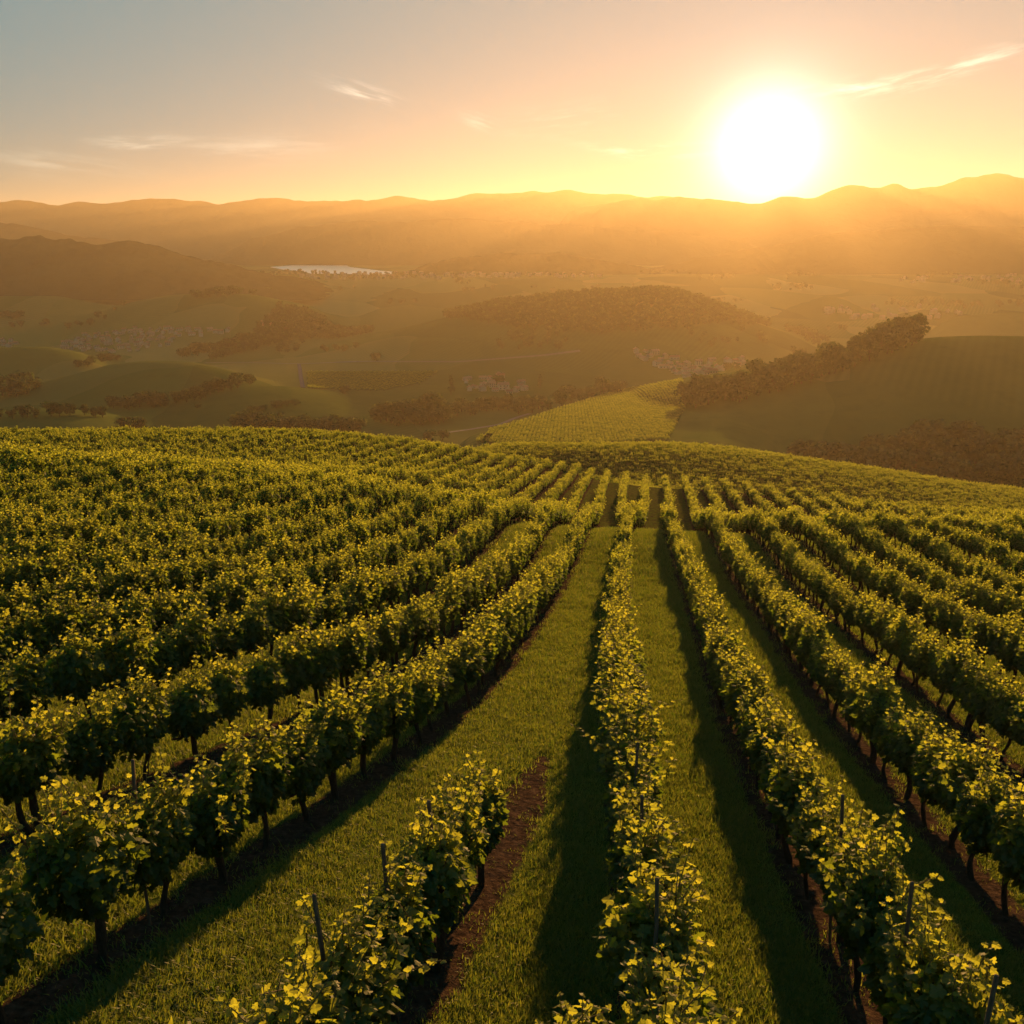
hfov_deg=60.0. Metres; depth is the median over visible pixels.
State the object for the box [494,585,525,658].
grapevine
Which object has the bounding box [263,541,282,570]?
grapevine
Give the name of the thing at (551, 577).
grapevine
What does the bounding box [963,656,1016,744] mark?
grapevine
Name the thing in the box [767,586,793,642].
grapevine
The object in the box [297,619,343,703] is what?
grapevine
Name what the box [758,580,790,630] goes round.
grapevine
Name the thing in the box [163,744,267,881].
grapevine
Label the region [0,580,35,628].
grapevine
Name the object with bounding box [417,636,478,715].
grapevine
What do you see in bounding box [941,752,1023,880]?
grapevine
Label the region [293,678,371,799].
grapevine
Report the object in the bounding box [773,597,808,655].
grapevine
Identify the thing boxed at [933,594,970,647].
grapevine
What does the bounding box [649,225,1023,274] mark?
hills
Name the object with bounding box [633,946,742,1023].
grapevine
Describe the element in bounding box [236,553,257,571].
grapevine
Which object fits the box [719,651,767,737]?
grapevine
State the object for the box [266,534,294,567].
grapevine
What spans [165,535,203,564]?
grapevine
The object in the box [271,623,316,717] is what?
grapevine
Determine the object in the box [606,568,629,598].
grapevine
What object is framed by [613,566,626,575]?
grapevine
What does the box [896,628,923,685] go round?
grapevine
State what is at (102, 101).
sky
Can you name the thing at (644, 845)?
grapevine
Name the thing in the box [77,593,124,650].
grapevine
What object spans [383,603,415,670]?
grapevine
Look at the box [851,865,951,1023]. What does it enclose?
grapevine
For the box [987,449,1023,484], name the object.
broadleaf tree
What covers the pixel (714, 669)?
grapevine
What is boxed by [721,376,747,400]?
broadleaf tree
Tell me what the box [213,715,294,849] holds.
grapevine
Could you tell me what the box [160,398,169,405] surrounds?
broadleaf tree
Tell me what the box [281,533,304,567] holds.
grapevine
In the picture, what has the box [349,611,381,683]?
grapevine
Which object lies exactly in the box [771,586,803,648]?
grapevine
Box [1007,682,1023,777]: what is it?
grapevine
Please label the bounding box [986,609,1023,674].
grapevine
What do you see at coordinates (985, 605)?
grapevine
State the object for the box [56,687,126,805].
grapevine
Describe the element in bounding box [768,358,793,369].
broadleaf tree
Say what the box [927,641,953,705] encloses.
grapevine
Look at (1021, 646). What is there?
grapevine
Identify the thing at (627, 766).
grapevine
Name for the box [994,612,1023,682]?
grapevine
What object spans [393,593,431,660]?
grapevine
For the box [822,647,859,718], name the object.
grapevine
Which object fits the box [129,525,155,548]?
grapevine
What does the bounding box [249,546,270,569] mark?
grapevine
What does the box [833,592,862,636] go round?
grapevine
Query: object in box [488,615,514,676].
grapevine
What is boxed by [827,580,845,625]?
grapevine
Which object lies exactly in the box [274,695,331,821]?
grapevine
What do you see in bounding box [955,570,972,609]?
grapevine
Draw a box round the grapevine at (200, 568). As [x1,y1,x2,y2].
[181,545,210,593]
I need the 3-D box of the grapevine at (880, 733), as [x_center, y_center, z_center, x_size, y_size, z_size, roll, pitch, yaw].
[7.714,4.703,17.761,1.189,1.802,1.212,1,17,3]
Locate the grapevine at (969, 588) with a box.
[959,569,982,614]
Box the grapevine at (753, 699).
[734,674,780,768]
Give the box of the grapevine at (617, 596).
[609,590,630,603]
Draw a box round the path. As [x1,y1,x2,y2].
[449,413,531,431]
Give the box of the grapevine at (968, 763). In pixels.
[922,723,1008,848]
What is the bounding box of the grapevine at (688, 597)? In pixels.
[685,586,694,617]
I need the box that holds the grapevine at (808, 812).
[766,772,853,899]
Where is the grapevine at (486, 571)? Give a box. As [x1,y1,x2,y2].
[474,556,495,613]
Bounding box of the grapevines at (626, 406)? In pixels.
[476,378,685,442]
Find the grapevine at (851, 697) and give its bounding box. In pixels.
[840,667,864,746]
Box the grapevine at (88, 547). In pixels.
[80,536,103,565]
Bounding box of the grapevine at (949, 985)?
[879,885,1023,1023]
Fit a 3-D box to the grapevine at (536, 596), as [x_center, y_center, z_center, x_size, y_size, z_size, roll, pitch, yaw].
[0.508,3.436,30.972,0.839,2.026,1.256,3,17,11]
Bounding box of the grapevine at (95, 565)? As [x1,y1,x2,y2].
[78,555,103,582]
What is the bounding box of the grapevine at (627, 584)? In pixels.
[605,569,633,592]
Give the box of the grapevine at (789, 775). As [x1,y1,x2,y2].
[757,714,832,863]
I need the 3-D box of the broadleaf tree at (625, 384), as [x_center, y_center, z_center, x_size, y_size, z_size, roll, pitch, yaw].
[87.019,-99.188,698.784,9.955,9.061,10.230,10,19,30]
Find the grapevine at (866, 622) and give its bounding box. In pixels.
[860,593,894,655]
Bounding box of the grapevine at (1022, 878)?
[1020,860,1023,906]
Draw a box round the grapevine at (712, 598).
[691,584,719,646]
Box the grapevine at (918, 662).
[905,627,948,696]
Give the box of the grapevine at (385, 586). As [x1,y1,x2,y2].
[366,565,390,616]
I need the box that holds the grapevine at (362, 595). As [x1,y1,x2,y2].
[322,560,375,626]
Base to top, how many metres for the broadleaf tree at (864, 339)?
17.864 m
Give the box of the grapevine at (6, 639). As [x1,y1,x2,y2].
[0,609,17,669]
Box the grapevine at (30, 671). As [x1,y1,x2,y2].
[0,633,56,721]
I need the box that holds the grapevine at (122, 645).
[91,603,158,698]
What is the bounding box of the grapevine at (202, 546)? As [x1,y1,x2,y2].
[180,524,211,580]
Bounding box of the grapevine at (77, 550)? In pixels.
[59,535,87,567]
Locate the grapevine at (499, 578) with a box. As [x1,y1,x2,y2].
[486,560,503,604]
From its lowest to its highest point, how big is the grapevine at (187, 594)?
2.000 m
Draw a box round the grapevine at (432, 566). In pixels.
[416,542,437,593]
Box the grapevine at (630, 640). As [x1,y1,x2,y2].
[598,620,646,666]
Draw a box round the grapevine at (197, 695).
[164,651,221,763]
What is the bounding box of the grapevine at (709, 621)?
[701,609,727,645]
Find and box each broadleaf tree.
[0,374,10,395]
[0,380,7,388]
[2,378,27,395]
[3,310,11,316]
[5,409,16,418]
[8,370,34,386]
[13,404,27,416]
[14,310,24,315]
[14,375,35,393]
[18,404,34,416]
[30,408,39,417]
[31,378,37,389]
[32,377,42,386]
[39,401,59,415]
[42,318,49,323]
[53,403,65,415]
[62,402,76,413]
[73,360,81,366]
[78,404,89,414]
[82,359,92,365]
[86,355,96,362]
[90,406,99,416]
[95,352,105,361]
[97,405,106,416]
[103,353,111,359]
[104,395,119,407]
[113,354,120,359]
[114,417,131,426]
[116,399,123,405]
[118,395,135,409]
[124,416,136,428]
[132,391,146,406]
[135,416,147,427]
[143,390,155,403]
[148,399,156,406]
[149,390,168,405]
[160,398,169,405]
[168,390,180,402]
[176,348,186,356]
[179,388,191,401]
[181,347,192,355]
[185,385,197,399]
[187,342,204,355]
[189,289,201,297]
[192,384,206,399]
[197,290,207,297]
[202,341,214,352]
[202,380,216,394]
[203,287,214,296]
[210,343,219,350]
[211,377,223,391]
[212,288,221,294]
[214,286,225,294]
[216,340,225,348]
[217,380,225,389]
[223,289,230,295]
[224,337,235,346]
[224,378,236,389]
[225,285,239,294]
[227,415,246,427]
[228,372,243,387]
[230,411,251,419]
[232,337,240,345]
[233,418,251,428]
[234,332,246,340]
[239,409,264,422]
[242,331,260,340]
[242,374,256,384]
[248,289,256,294]
[248,417,258,428]
[253,414,280,428]
[255,330,265,336]
[256,417,282,429]
[260,404,268,409]
[265,328,277,336]
[266,411,284,429]
[270,400,283,407]
[276,319,294,331]
[280,416,293,428]
[283,415,296,430]
[290,399,300,404]
[293,412,311,429]
[299,417,312,428]
[303,315,324,329]
[306,416,327,429]
[318,418,337,430]
[327,413,340,429]
[330,417,350,431]
[339,385,350,393]
[340,416,357,431]
[342,416,359,429]
[351,416,366,432]
[368,411,379,421]
[370,352,380,360]
[370,402,388,422]
[382,401,398,422]
[387,408,402,420]
[391,410,405,425]
[393,400,416,421]
[406,399,429,408]
[406,405,419,423]
[412,408,426,424]
[414,408,431,424]
[418,391,447,408]
[420,403,436,421]
[422,429,437,441]
[425,401,436,418]
[429,407,445,423]
[435,403,452,422]
[437,429,449,439]
[451,399,464,415]
[455,396,468,411]
[462,401,474,414]
[470,401,479,414]
[477,397,491,410]
[484,433,492,440]
[486,396,499,409]
[491,374,504,384]
[495,398,503,409]
[501,393,514,409]
[509,398,527,413]
[516,394,530,410]
[525,396,541,412]
[538,396,548,409]
[544,399,552,409]
[553,391,570,406]
[558,384,571,400]
[563,386,578,402]
[577,393,587,400]
[583,386,594,397]
[585,387,597,397]
[594,375,605,393]
[596,379,613,393]
[607,381,619,391]
[614,385,622,391]
[618,380,627,388]
[673,381,693,406]
[683,381,707,407]
[690,373,707,391]
[694,374,724,404]
[707,378,726,402]
[719,373,731,379]
[719,380,730,399]
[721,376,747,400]
[729,369,754,401]
[741,379,756,399]
[745,358,767,378]
[750,375,767,395]
[752,363,773,376]
[758,368,784,392]
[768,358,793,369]
[770,364,797,385]
[782,350,812,365]
[785,439,810,456]
[789,356,816,383]
[801,440,827,457]
[804,352,820,366]
[805,441,846,461]
[813,356,832,376]
[816,341,846,373]
[819,341,849,373]
[824,441,861,462]
[839,351,853,370]
[841,454,865,464]
[846,343,867,366]
[847,335,865,357]
[852,333,873,360]
[852,445,893,468]
[858,326,884,356]
[858,433,889,448]
[864,462,895,469]
[865,339,880,360]
[868,332,891,352]
[874,320,897,350]
[880,334,895,353]
[882,326,913,352]
[883,442,917,472]
[886,317,909,327]
[888,430,925,469]
[892,428,925,450]
[893,313,923,345]
[897,428,946,467]
[906,325,925,344]
[909,418,956,443]
[909,465,928,475]
[911,313,930,342]
[920,466,950,478]
[926,425,952,451]
[940,437,963,457]
[940,456,974,480]
[950,418,983,443]
[960,459,998,482]
[973,427,991,439]
[976,458,1007,484]
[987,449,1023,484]
[990,427,1022,439]
[1008,463,1023,487]
[1012,425,1023,438]
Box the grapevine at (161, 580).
[131,548,170,614]
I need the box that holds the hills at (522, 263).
[406,252,671,274]
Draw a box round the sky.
[0,0,1023,204]
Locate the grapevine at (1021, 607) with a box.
[1016,591,1023,629]
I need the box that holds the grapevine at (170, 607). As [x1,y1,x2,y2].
[141,582,181,638]
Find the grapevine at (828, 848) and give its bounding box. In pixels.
[804,799,885,942]
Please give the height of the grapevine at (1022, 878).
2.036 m
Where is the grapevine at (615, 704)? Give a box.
[596,678,665,754]
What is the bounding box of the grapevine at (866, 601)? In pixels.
[853,590,878,647]
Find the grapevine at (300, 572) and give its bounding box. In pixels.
[292,558,311,591]
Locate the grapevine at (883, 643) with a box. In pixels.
[878,609,908,666]
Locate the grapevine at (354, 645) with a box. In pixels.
[327,612,370,697]
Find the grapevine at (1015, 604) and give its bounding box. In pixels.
[1001,590,1023,630]
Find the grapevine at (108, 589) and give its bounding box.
[95,559,127,608]
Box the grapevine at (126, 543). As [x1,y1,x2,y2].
[120,531,141,550]
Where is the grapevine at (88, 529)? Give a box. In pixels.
[76,512,101,547]
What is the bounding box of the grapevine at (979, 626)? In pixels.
[965,606,1000,663]
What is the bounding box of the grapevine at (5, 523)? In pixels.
[0,512,14,537]
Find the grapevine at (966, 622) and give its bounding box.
[956,605,982,651]
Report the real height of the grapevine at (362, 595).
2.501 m
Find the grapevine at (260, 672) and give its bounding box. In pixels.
[240,643,290,731]
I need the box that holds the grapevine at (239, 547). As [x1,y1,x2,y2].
[224,532,244,559]
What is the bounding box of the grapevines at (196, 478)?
[0,424,1023,1023]
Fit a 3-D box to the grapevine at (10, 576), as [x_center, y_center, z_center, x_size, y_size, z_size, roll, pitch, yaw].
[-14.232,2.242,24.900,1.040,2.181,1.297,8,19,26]
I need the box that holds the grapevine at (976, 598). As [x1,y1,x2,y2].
[970,575,992,612]
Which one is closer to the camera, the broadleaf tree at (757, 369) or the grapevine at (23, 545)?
the grapevine at (23, 545)
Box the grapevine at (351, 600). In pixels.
[325,581,358,627]
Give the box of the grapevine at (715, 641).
[702,619,746,700]
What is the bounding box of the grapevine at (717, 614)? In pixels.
[697,595,727,638]
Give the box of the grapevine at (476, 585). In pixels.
[462,565,481,621]
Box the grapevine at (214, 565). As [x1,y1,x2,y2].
[198,548,234,589]
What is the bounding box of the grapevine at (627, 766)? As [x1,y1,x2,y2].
[602,730,663,821]
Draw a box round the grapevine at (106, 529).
[94,522,110,536]
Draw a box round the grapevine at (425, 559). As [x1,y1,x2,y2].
[398,549,433,597]
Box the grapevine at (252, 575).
[230,553,269,607]
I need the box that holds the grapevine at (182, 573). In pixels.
[154,552,194,604]
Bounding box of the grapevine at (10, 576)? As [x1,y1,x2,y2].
[0,556,24,606]
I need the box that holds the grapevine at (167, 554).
[156,541,182,566]
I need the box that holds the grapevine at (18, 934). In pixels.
[0,840,44,1023]
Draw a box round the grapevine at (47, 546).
[27,531,64,569]
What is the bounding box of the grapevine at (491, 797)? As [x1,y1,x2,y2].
[454,746,510,887]
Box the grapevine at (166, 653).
[135,622,182,696]
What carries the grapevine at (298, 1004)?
on the ground at (954, 367)
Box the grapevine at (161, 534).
[146,518,171,553]
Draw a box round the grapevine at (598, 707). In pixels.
[590,655,681,743]
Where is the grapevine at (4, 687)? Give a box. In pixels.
[0,658,16,717]
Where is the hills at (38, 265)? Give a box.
[0,235,336,299]
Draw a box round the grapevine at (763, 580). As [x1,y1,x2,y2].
[753,568,783,617]
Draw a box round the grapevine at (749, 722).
[735,686,790,789]
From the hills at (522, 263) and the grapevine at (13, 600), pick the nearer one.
the grapevine at (13, 600)
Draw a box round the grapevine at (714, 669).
[705,630,737,710]
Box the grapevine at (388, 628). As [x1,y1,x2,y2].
[368,602,401,675]
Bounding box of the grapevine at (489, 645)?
[457,614,498,694]
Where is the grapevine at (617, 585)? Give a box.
[609,579,632,602]
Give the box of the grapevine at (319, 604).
[293,575,326,647]
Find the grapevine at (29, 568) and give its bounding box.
[0,539,54,596]
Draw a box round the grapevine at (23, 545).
[1,534,42,569]
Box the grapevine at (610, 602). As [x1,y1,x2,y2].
[600,592,642,619]
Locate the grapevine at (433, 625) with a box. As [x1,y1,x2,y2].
[413,593,441,653]
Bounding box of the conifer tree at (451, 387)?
[447,375,454,391]
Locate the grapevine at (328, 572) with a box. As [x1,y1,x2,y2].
[314,552,334,594]
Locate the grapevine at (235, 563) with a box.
[220,553,243,580]
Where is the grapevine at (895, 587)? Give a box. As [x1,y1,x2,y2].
[884,572,916,608]
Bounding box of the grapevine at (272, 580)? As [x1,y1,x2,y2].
[255,561,283,622]
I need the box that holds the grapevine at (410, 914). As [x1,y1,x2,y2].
[345,833,438,1023]
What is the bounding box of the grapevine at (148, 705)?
[92,660,172,781]
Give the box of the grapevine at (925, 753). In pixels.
[910,726,960,826]
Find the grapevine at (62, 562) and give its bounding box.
[43,539,81,595]
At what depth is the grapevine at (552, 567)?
36.41 m
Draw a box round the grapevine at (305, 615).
[271,565,316,638]
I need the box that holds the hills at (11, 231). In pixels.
[0,222,117,244]
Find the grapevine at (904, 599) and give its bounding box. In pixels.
[896,573,927,615]
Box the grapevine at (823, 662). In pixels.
[812,642,837,707]
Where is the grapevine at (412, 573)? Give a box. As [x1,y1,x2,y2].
[399,551,418,603]
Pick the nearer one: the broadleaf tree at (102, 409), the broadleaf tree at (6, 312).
the broadleaf tree at (102, 409)
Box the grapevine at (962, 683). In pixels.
[950,644,1004,731]
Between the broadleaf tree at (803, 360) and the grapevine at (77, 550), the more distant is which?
the broadleaf tree at (803, 360)
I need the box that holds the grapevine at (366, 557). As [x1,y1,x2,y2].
[346,542,372,571]
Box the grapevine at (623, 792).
[603,767,671,848]
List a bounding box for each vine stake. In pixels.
[131,759,151,925]
[312,894,325,961]
[381,843,388,1022]
[427,800,433,958]
[634,742,638,786]
[640,795,643,834]
[653,877,658,963]
[828,794,844,941]
[903,881,913,945]
[984,974,998,1023]
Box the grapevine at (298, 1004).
[213,940,346,1023]
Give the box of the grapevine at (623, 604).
[611,594,633,626]
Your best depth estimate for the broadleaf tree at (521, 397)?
608.65 m
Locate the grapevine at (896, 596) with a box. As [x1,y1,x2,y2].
[893,579,909,609]
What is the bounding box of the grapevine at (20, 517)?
[2,504,35,528]
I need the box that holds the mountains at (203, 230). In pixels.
[0,190,670,259]
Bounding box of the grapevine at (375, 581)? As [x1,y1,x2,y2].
[354,562,383,624]
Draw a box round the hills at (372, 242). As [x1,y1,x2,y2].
[210,218,760,265]
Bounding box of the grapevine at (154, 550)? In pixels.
[128,529,161,581]
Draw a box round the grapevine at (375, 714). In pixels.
[326,673,401,776]
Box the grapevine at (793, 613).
[782,602,805,661]
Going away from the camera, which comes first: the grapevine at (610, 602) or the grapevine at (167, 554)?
the grapevine at (610, 602)
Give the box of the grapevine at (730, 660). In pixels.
[713,635,753,723]
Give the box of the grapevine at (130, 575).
[94,556,153,608]
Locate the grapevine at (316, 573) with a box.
[297,554,325,591]
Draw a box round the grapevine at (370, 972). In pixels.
[258,892,446,1023]
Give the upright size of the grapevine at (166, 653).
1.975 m
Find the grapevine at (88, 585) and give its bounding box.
[56,567,102,611]
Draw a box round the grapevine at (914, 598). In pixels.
[902,580,936,623]
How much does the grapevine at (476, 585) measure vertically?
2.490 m
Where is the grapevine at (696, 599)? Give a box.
[691,586,711,636]
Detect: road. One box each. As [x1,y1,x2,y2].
[205,350,579,363]
[297,364,304,387]
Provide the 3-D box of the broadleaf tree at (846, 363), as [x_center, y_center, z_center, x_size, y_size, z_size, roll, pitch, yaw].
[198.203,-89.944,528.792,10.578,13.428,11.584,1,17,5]
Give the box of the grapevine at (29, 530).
[5,517,43,556]
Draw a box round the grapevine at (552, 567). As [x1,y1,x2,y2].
[537,551,559,608]
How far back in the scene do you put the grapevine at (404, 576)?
32.90 m
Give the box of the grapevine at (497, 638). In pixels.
[460,604,503,685]
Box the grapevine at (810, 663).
[805,631,840,697]
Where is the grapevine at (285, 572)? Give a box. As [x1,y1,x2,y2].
[270,556,298,594]
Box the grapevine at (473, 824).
[415,769,494,923]
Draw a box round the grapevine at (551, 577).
[531,565,556,613]
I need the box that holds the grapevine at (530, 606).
[510,576,535,645]
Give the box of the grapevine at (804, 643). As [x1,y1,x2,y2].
[796,608,831,687]
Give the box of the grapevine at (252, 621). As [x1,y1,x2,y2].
[235,597,275,656]
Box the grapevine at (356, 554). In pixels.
[340,540,364,575]
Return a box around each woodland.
[8,268,1023,329]
[208,284,830,358]
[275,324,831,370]
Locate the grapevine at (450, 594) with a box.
[433,575,460,637]
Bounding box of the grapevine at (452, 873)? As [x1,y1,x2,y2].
[393,802,477,972]
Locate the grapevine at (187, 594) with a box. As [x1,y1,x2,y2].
[177,583,212,640]
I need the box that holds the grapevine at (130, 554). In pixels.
[110,540,144,589]
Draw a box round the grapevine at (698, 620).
[694,593,731,629]
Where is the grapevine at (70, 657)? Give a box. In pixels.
[43,616,112,719]
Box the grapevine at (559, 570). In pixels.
[542,548,562,603]
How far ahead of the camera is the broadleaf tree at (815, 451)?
396.90 m
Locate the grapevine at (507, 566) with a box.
[491,549,509,596]
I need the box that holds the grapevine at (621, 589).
[608,578,633,611]
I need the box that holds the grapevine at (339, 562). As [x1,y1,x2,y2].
[319,549,346,590]
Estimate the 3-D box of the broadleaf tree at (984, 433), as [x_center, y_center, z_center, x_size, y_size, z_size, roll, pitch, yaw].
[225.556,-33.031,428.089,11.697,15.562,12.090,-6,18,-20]
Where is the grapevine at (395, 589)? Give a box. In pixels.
[381,563,403,611]
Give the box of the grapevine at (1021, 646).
[1019,631,1023,650]
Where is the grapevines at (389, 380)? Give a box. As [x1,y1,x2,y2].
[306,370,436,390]
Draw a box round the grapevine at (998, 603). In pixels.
[988,577,1015,620]
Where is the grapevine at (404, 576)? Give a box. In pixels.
[387,557,409,607]
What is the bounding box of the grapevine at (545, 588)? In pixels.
[530,570,550,622]
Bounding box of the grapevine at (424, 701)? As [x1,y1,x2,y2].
[399,656,441,744]
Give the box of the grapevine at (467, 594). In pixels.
[447,562,475,628]
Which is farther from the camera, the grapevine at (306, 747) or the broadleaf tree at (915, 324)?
the broadleaf tree at (915, 324)
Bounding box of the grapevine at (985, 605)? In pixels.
[979,584,1006,618]
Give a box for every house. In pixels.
[60,344,68,348]
[95,347,104,351]
[117,344,124,348]
[163,325,171,329]
[165,341,170,345]
[188,332,195,335]
[217,329,223,333]
[462,376,471,379]
[478,384,485,390]
[479,375,487,379]
[489,381,495,387]
[497,381,509,389]
[513,386,518,391]
[520,385,528,390]
[633,347,638,353]
[639,355,648,360]
[646,352,653,357]
[650,348,659,355]
[652,359,661,366]
[658,363,668,368]
[662,352,668,358]
[669,354,679,359]
[674,369,681,374]
[680,367,689,372]
[682,370,692,377]
[683,360,691,366]
[695,358,702,365]
[696,368,704,374]
[707,367,718,373]
[717,366,724,370]
[723,356,732,362]
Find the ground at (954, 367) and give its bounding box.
[0,265,1023,1023]
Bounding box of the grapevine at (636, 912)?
[592,838,714,999]
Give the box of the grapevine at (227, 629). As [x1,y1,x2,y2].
[206,600,246,664]
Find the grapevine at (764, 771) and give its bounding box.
[757,736,822,838]
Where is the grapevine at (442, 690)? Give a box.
[410,643,453,730]
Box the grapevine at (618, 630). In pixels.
[599,619,622,639]
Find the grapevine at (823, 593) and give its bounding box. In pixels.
[819,573,840,614]
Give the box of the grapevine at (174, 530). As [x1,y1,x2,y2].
[159,515,183,550]
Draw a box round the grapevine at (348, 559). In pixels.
[336,549,356,582]
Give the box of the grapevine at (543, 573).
[533,562,553,616]
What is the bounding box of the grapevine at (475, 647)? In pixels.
[443,625,487,706]
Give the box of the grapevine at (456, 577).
[436,562,464,634]
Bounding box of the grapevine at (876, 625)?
[871,597,903,661]
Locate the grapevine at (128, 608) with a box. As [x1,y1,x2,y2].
[113,582,156,647]
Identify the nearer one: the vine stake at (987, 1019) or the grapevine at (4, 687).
the vine stake at (987, 1019)
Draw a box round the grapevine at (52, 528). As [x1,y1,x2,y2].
[36,513,64,554]
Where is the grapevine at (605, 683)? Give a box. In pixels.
[594,662,637,726]
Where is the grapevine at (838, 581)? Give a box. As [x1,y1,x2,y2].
[825,576,850,619]
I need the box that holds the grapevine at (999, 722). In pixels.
[983,668,1023,760]
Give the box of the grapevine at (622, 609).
[603,601,626,634]
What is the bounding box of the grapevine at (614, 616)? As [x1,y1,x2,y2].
[606,607,631,629]
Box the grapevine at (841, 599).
[835,579,856,631]
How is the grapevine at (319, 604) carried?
on the ground at (954, 367)
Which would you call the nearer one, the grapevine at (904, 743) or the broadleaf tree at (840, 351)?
the grapevine at (904, 743)
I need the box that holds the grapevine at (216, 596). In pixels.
[195,566,230,621]
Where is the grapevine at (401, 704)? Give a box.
[352,653,427,761]
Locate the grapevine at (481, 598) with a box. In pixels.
[464,569,493,618]
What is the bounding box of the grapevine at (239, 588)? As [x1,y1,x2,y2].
[219,567,251,617]
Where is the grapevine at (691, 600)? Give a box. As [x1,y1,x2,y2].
[689,582,710,616]
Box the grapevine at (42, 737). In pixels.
[0,691,73,833]
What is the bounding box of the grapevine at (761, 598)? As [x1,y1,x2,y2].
[758,583,774,623]
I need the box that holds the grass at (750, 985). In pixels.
[0,467,1023,1023]
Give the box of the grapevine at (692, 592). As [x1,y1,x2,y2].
[686,577,706,623]
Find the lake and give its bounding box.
[272,265,391,274]
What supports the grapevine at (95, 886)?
on the ground at (954, 367)
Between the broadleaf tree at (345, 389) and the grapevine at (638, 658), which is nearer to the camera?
the grapevine at (638, 658)
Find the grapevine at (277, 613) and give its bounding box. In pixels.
[237,577,301,656]
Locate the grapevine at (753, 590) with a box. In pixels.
[749,566,767,615]
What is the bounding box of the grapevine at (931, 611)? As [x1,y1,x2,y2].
[923,583,972,643]
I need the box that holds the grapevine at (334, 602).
[320,586,345,639]
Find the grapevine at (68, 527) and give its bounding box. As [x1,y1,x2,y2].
[54,511,83,544]
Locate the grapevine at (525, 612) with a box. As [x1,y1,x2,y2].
[499,581,531,652]
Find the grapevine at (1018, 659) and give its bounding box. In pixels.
[1011,636,1023,676]
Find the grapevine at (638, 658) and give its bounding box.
[599,633,647,678]
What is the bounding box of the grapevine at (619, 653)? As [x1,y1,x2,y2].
[597,631,642,695]
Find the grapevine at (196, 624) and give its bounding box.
[165,593,218,681]
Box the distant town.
[299,270,1021,319]
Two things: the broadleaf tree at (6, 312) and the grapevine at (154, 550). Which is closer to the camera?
the grapevine at (154, 550)
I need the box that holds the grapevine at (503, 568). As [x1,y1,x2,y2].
[486,549,508,600]
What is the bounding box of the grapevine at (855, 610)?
[852,595,871,631]
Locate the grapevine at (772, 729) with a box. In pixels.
[744,698,810,813]
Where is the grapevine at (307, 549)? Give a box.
[295,539,312,567]
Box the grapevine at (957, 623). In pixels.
[945,597,969,648]
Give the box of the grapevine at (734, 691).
[721,653,773,754]
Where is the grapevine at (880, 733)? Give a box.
[862,700,931,779]
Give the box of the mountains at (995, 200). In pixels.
[560,173,1023,246]
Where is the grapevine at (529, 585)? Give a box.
[510,572,537,639]
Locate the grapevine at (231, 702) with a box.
[201,650,253,741]
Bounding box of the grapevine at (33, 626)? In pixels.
[0,601,54,689]
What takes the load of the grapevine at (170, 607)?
on the ground at (954, 367)
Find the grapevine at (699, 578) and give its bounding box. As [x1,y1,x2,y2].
[687,568,710,600]
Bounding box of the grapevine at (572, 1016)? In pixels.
[535,991,614,1023]
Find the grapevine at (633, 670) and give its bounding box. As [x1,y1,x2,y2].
[595,644,650,711]
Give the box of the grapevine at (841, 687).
[834,660,877,731]
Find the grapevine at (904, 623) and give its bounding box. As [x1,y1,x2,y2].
[884,600,925,677]
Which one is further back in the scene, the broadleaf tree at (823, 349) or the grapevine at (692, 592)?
the broadleaf tree at (823, 349)
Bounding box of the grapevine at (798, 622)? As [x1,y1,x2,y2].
[777,603,835,670]
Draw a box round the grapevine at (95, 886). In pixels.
[0,769,150,963]
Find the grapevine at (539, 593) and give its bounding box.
[523,561,543,627]
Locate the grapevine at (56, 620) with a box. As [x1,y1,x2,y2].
[41,582,94,670]
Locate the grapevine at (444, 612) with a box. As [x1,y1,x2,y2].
[421,588,456,646]
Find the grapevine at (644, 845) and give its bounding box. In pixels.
[611,800,700,955]
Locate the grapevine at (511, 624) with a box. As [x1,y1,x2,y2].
[479,593,519,667]
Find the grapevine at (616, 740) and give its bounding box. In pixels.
[570,694,676,788]
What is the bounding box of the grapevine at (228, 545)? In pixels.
[219,536,235,561]
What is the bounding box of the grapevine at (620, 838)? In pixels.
[604,784,666,890]
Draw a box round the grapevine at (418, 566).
[404,551,425,601]
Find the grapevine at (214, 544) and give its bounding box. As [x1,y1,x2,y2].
[202,534,223,560]
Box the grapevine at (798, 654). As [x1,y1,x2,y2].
[792,611,810,678]
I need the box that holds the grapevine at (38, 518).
[24,504,49,529]
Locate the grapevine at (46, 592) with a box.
[14,578,70,628]
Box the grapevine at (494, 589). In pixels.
[485,566,496,608]
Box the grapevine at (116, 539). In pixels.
[93,525,125,567]
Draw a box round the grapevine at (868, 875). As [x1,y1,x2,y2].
[791,800,946,993]
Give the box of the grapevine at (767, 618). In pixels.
[761,584,777,635]
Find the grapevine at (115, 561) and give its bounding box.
[87,537,126,581]
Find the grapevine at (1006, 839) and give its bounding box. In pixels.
[987,775,1023,915]
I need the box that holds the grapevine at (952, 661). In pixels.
[935,629,984,718]
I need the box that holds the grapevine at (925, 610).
[918,590,936,635]
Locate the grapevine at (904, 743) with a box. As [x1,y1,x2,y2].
[883,699,946,799]
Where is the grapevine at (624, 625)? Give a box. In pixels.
[605,606,637,648]
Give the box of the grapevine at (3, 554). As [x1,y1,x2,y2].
[0,538,11,567]
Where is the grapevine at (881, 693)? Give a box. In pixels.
[845,649,907,763]
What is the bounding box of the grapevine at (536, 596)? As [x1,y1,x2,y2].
[526,578,537,633]
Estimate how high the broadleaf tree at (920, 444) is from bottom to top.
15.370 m
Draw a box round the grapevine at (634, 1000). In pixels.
[614,923,725,1023]
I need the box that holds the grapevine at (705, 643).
[701,620,729,656]
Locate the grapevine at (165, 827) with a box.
[98,746,196,917]
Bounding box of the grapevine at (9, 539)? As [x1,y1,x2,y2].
[0,528,22,549]

